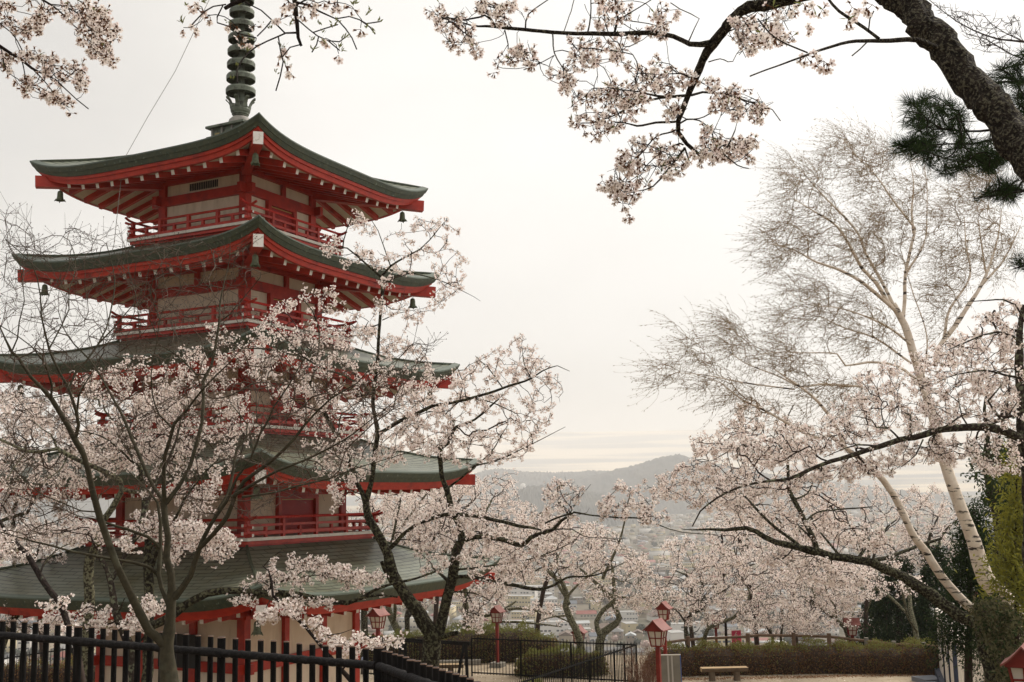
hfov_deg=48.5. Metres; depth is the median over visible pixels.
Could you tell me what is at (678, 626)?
building
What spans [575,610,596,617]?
building
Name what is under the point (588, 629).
building
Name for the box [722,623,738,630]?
house
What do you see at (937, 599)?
cherry tree
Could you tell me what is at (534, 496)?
hill
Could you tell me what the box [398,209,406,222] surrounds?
wind bell
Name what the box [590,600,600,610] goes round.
building
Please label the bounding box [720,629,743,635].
house
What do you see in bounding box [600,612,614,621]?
building
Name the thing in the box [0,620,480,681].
picket fence
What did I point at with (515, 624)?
building
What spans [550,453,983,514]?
hill
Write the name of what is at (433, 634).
cherry tree
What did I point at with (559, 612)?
building
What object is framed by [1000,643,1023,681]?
red lantern post
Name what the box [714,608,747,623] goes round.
building
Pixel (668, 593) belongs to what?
building
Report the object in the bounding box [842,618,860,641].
red lantern post
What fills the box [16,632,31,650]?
building
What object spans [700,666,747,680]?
log bench
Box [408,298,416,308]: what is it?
wind bell
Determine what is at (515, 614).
building
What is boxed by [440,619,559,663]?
azalea bush
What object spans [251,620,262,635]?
wind bell
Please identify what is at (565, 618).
shed
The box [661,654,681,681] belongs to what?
panel sign
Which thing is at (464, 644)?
gate frame
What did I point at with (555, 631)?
building
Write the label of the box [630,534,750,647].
cherry tree
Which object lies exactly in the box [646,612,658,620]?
shed
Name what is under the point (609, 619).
shed
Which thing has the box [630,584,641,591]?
house
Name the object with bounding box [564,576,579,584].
building
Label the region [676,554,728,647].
cherry tree
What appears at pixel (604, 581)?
building
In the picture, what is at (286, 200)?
pagoda
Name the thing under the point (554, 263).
sky
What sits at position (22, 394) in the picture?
wind bell
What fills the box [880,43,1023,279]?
pine tree
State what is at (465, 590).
wind bell
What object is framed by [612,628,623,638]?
house
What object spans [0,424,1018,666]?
ground
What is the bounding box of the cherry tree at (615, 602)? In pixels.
[574,520,673,656]
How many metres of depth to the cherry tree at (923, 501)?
48.91 m
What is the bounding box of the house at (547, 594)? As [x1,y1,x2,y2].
[544,592,551,597]
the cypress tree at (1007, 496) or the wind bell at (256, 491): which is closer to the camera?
the cypress tree at (1007, 496)
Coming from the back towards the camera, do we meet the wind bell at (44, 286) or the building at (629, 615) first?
the building at (629, 615)
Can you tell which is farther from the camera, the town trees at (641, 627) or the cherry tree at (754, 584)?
the town trees at (641, 627)
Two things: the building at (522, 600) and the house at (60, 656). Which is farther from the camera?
the building at (522, 600)
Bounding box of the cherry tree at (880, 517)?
[817,479,912,636]
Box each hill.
[0,492,115,527]
[443,468,608,510]
[486,484,662,527]
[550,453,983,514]
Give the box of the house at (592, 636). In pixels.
[588,632,607,644]
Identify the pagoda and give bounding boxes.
[0,0,500,681]
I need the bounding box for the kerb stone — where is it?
[440,659,480,664]
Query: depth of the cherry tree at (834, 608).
43.02 m
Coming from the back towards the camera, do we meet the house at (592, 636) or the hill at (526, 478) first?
the hill at (526, 478)
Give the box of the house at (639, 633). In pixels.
[633,629,643,639]
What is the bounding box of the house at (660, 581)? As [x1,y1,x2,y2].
[654,578,664,585]
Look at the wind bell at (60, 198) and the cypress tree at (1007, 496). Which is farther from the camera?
the wind bell at (60, 198)
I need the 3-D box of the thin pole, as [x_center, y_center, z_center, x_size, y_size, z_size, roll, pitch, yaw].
[8.684,11.354,46.292,0.111,7.300,0.111,2,-9,-22]
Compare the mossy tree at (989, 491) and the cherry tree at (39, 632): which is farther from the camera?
the cherry tree at (39, 632)
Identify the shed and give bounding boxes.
[50,644,72,654]
[543,617,566,620]
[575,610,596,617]
[605,614,619,625]
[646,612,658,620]
[700,605,719,614]
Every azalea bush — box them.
[3,654,94,681]
[360,626,448,660]
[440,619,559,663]
[513,640,608,677]
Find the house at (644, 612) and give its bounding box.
[631,607,647,617]
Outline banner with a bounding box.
[731,630,741,646]
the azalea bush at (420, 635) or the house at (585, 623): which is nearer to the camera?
the azalea bush at (420, 635)
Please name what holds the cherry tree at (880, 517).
on the ground
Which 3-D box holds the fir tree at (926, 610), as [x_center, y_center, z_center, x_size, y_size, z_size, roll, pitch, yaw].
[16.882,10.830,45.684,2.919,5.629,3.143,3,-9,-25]
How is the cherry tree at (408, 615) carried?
on the ground
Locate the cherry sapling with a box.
[253,565,418,681]
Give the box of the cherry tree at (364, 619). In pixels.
[346,491,420,674]
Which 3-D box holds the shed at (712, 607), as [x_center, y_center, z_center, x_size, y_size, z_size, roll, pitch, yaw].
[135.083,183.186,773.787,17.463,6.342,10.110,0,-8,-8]
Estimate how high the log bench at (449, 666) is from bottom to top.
0.470 m
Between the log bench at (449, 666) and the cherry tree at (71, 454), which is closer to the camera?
the cherry tree at (71, 454)
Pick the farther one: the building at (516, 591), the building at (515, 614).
the building at (516, 591)
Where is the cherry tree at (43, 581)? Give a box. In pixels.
[0,519,88,681]
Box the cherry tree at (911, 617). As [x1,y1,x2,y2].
[853,554,925,639]
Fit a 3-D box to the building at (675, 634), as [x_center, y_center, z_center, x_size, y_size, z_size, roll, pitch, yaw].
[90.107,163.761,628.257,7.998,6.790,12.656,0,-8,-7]
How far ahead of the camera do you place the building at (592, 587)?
940.82 m
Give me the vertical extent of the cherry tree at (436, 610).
11.689 m
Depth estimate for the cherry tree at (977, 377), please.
15.76 m
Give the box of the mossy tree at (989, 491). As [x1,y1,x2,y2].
[959,386,1021,657]
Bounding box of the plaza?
[360,655,922,681]
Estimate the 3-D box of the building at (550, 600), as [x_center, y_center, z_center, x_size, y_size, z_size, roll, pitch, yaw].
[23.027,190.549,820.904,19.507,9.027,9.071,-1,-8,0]
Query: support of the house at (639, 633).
on the ground
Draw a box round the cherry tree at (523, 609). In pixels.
[435,467,578,631]
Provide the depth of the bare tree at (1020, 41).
9.99 m
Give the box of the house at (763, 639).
[751,637,768,640]
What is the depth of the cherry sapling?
15.01 m
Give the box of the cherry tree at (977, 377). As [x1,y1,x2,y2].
[692,297,1023,565]
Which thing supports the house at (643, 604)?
on the ground
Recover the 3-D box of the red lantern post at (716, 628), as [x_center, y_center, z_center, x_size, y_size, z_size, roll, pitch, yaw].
[8.398,12.430,46.721,0.500,2.297,0.500,-2,-8,10]
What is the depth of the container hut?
34.46 m
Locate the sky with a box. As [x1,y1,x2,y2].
[0,0,1023,441]
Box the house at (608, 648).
[604,647,622,654]
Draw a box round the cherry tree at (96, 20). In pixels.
[0,0,382,117]
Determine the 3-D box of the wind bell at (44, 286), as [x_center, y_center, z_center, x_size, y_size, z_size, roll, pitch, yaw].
[-11.838,-1.334,28.832,0.220,0.404,0.215,0,-8,-6]
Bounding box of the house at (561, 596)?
[558,590,571,598]
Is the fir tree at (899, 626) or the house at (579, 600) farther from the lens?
the house at (579, 600)
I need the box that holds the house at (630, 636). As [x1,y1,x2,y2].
[625,631,635,642]
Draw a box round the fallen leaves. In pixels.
[682,673,934,680]
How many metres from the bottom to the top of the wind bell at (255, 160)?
0.404 m
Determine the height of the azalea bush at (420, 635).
1.567 m
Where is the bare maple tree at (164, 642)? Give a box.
[0,192,447,681]
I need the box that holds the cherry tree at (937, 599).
[637,399,993,635]
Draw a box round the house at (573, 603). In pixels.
[561,600,576,610]
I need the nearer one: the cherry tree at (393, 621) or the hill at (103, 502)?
the cherry tree at (393, 621)
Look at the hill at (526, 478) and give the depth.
4154.99 m
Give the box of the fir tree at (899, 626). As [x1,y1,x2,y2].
[854,551,933,647]
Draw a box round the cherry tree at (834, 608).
[774,553,875,646]
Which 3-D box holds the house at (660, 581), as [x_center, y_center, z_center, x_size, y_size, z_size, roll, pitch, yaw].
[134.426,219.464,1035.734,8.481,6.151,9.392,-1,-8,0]
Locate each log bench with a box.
[439,663,463,672]
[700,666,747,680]
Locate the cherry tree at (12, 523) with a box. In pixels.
[0,381,86,647]
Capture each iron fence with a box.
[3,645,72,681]
[363,635,465,674]
[471,635,637,681]
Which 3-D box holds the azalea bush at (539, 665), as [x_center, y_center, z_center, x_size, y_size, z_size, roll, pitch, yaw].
[1.839,11.775,42.221,3.649,1.336,1.806,-1,-8,0]
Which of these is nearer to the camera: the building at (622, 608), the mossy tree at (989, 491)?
the mossy tree at (989, 491)
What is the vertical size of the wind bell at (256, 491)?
0.404 m
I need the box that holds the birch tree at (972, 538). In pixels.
[613,107,1023,634]
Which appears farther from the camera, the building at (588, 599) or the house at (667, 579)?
the house at (667, 579)
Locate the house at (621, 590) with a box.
[618,588,631,594]
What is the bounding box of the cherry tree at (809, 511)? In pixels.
[751,485,837,644]
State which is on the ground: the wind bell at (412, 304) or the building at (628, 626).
the building at (628, 626)
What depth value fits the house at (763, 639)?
585.57 m
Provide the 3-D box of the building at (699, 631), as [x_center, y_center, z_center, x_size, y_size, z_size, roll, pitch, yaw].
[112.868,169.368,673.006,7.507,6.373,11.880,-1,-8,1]
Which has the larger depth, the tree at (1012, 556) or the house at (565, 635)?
the house at (565, 635)
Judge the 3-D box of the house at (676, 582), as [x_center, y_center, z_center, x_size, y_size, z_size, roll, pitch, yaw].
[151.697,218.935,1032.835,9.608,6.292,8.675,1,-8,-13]
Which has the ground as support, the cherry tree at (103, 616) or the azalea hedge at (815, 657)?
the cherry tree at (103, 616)
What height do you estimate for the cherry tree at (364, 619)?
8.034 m
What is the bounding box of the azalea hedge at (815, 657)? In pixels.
[644,634,939,676]
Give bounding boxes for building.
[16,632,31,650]
[38,642,53,649]
[501,620,533,629]
[504,595,533,608]
[508,585,537,597]
[511,611,536,621]
[518,576,539,584]
[530,598,557,609]
[538,585,553,595]
[540,620,570,639]
[542,609,564,618]
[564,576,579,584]
[568,627,590,640]
[584,574,610,585]
[586,583,602,590]
[586,591,609,602]
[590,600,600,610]
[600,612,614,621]
[611,599,630,609]
[620,610,637,621]
[621,621,637,633]
[623,578,636,585]
[637,576,653,585]
[653,591,674,602]
[667,630,684,643]
[671,622,696,637]
[679,590,689,600]
[680,610,699,621]
[696,621,706,633]
[702,636,750,647]
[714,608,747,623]
[722,589,747,603]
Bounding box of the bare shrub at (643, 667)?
[610,642,682,681]
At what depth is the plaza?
40.93 m
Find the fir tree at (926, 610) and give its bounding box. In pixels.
[898,542,952,643]
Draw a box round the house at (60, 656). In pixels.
[51,651,64,663]
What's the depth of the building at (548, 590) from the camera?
948.56 m
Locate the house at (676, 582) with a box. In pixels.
[673,578,683,585]
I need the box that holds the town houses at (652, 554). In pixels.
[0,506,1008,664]
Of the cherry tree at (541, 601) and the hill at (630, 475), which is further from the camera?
the hill at (630, 475)
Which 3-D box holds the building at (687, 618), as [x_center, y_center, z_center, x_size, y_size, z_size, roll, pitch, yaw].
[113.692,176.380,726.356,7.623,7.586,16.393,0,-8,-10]
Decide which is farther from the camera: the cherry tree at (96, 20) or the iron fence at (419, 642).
the iron fence at (419, 642)
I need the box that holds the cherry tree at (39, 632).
[0,514,56,658]
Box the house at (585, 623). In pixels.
[576,620,589,626]
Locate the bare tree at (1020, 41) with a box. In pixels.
[929,0,1023,58]
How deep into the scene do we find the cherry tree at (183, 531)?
17.07 m
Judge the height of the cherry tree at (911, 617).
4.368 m
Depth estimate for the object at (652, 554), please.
1542.88 m
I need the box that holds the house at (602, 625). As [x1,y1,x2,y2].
[593,623,618,633]
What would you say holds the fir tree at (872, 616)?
on the ground
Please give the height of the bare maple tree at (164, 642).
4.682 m
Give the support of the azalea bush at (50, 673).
on the plaza
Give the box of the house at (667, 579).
[663,576,672,582]
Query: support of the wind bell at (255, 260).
hanging from the pagoda
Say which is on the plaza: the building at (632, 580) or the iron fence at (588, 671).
the iron fence at (588, 671)
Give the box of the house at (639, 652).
[625,648,643,654]
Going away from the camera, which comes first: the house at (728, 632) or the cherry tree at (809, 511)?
the cherry tree at (809, 511)
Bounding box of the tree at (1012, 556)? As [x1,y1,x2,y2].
[954,441,1023,643]
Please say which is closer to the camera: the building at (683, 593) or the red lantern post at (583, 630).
the red lantern post at (583, 630)
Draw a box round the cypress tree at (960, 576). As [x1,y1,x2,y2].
[919,492,998,681]
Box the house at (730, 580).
[725,576,735,584]
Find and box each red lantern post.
[365,606,390,646]
[489,605,505,667]
[569,624,587,643]
[642,618,671,681]
[654,601,672,653]
[709,615,720,642]
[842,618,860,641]
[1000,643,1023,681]
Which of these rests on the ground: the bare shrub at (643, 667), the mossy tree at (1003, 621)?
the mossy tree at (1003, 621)
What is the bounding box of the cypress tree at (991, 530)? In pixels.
[964,438,1023,681]
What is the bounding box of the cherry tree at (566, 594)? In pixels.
[482,514,607,652]
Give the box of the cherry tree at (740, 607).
[697,515,863,647]
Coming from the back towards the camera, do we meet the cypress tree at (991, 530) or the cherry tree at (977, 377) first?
the cypress tree at (991, 530)
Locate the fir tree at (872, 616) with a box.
[844,574,895,646]
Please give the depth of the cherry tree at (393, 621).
47.04 m
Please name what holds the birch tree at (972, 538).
on the ground
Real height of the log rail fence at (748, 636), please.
2.027 m
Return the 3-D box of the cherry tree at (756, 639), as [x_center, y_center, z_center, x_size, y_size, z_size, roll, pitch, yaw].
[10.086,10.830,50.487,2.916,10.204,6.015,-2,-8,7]
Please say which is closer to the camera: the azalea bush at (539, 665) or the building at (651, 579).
the azalea bush at (539, 665)
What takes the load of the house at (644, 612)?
on the ground
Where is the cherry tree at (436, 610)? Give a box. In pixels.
[373,479,528,624]
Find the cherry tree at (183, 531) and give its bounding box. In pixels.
[57,345,450,681]
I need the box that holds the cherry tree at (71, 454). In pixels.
[0,383,183,681]
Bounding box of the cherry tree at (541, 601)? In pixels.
[513,502,573,632]
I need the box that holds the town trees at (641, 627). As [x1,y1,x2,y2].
[0,507,992,661]
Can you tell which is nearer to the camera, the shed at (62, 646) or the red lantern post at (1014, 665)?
the red lantern post at (1014, 665)
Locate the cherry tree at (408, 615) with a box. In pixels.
[402,472,490,637]
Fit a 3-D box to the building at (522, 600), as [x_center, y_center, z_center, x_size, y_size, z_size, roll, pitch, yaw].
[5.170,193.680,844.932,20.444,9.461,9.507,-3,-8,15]
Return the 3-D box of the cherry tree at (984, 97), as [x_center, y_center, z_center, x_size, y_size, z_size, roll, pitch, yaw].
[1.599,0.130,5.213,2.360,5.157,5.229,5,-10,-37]
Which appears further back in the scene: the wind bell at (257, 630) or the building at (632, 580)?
the building at (632, 580)
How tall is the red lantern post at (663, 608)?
2.933 m
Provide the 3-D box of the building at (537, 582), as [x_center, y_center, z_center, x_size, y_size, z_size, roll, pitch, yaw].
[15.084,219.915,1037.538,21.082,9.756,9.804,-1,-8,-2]
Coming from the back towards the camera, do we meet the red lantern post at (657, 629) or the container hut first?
the container hut
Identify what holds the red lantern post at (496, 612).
on the plaza
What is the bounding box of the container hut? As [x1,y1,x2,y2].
[911,606,983,681]
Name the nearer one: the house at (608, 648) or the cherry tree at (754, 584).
the cherry tree at (754, 584)
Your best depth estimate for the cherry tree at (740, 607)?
43.54 m
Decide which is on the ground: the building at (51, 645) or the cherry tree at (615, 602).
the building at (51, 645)
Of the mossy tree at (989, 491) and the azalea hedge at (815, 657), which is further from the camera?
the azalea hedge at (815, 657)
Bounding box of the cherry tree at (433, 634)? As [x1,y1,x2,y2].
[202,208,717,666]
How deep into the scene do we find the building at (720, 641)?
564.00 m
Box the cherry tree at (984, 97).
[423,0,1023,224]
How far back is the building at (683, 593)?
864.54 m
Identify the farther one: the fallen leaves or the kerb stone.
the kerb stone
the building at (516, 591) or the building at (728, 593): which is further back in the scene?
the building at (516, 591)
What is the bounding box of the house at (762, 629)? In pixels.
[744,628,764,634]
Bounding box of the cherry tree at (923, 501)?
[893,482,958,637]
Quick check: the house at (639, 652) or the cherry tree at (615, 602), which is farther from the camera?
the house at (639, 652)
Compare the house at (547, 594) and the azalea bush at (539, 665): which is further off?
the house at (547, 594)
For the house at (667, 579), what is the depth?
1057.42 m
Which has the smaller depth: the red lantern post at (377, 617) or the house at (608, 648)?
the red lantern post at (377, 617)
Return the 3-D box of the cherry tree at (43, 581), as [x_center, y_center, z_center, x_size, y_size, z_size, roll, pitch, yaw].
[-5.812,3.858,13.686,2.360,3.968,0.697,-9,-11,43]
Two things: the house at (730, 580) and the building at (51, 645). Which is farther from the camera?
the house at (730, 580)
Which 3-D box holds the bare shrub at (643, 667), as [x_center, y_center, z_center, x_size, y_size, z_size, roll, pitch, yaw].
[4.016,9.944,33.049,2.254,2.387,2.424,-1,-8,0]
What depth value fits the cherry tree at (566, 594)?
42.45 m
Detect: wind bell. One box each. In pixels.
[17,383,25,395]
[39,283,49,295]
[54,190,65,202]
[250,252,259,267]
[250,484,261,499]
[251,150,259,166]
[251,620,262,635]
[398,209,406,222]
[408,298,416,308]
[461,588,467,598]
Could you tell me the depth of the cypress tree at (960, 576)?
25.50 m
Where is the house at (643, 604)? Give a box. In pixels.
[639,601,651,609]
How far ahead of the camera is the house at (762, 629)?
647.53 m
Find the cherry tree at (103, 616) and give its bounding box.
[10,418,181,681]
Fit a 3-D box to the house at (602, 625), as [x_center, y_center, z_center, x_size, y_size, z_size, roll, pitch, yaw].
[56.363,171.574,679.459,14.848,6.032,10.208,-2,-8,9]
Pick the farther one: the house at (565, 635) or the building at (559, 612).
the building at (559, 612)
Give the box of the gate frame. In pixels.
[366,636,469,677]
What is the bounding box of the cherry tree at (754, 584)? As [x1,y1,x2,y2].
[731,536,847,643]
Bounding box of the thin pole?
[721,533,727,645]
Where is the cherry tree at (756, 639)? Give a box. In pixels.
[703,469,763,644]
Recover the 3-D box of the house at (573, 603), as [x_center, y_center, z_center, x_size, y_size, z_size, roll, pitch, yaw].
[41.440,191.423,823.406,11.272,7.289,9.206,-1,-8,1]
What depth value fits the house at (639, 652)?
566.09 m
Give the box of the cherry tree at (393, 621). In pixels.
[379,487,458,636]
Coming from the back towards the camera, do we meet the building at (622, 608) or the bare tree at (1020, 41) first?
the building at (622, 608)
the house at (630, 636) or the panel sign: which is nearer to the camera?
the panel sign
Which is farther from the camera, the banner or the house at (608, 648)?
the house at (608, 648)
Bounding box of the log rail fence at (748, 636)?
[667,632,937,648]
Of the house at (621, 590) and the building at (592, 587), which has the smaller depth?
the house at (621, 590)
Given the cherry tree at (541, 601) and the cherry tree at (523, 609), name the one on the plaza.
the cherry tree at (523, 609)
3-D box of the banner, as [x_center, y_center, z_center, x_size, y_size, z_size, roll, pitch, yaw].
[9.583,13.530,48.290,0.460,2.504,0.077,-1,-8,0]
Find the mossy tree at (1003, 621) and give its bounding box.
[961,593,1023,681]
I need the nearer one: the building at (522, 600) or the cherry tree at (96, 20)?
the cherry tree at (96, 20)
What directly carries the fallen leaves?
on the plaza
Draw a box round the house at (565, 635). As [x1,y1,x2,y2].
[558,630,573,644]
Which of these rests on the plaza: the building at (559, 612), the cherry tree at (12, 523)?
the cherry tree at (12, 523)
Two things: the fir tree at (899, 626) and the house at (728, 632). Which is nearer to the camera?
the fir tree at (899, 626)
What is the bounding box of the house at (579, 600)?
[572,597,582,603]
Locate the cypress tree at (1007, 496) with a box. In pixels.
[982,397,1023,681]
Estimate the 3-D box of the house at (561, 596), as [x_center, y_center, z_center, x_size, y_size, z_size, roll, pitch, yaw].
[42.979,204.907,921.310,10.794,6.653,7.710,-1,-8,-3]

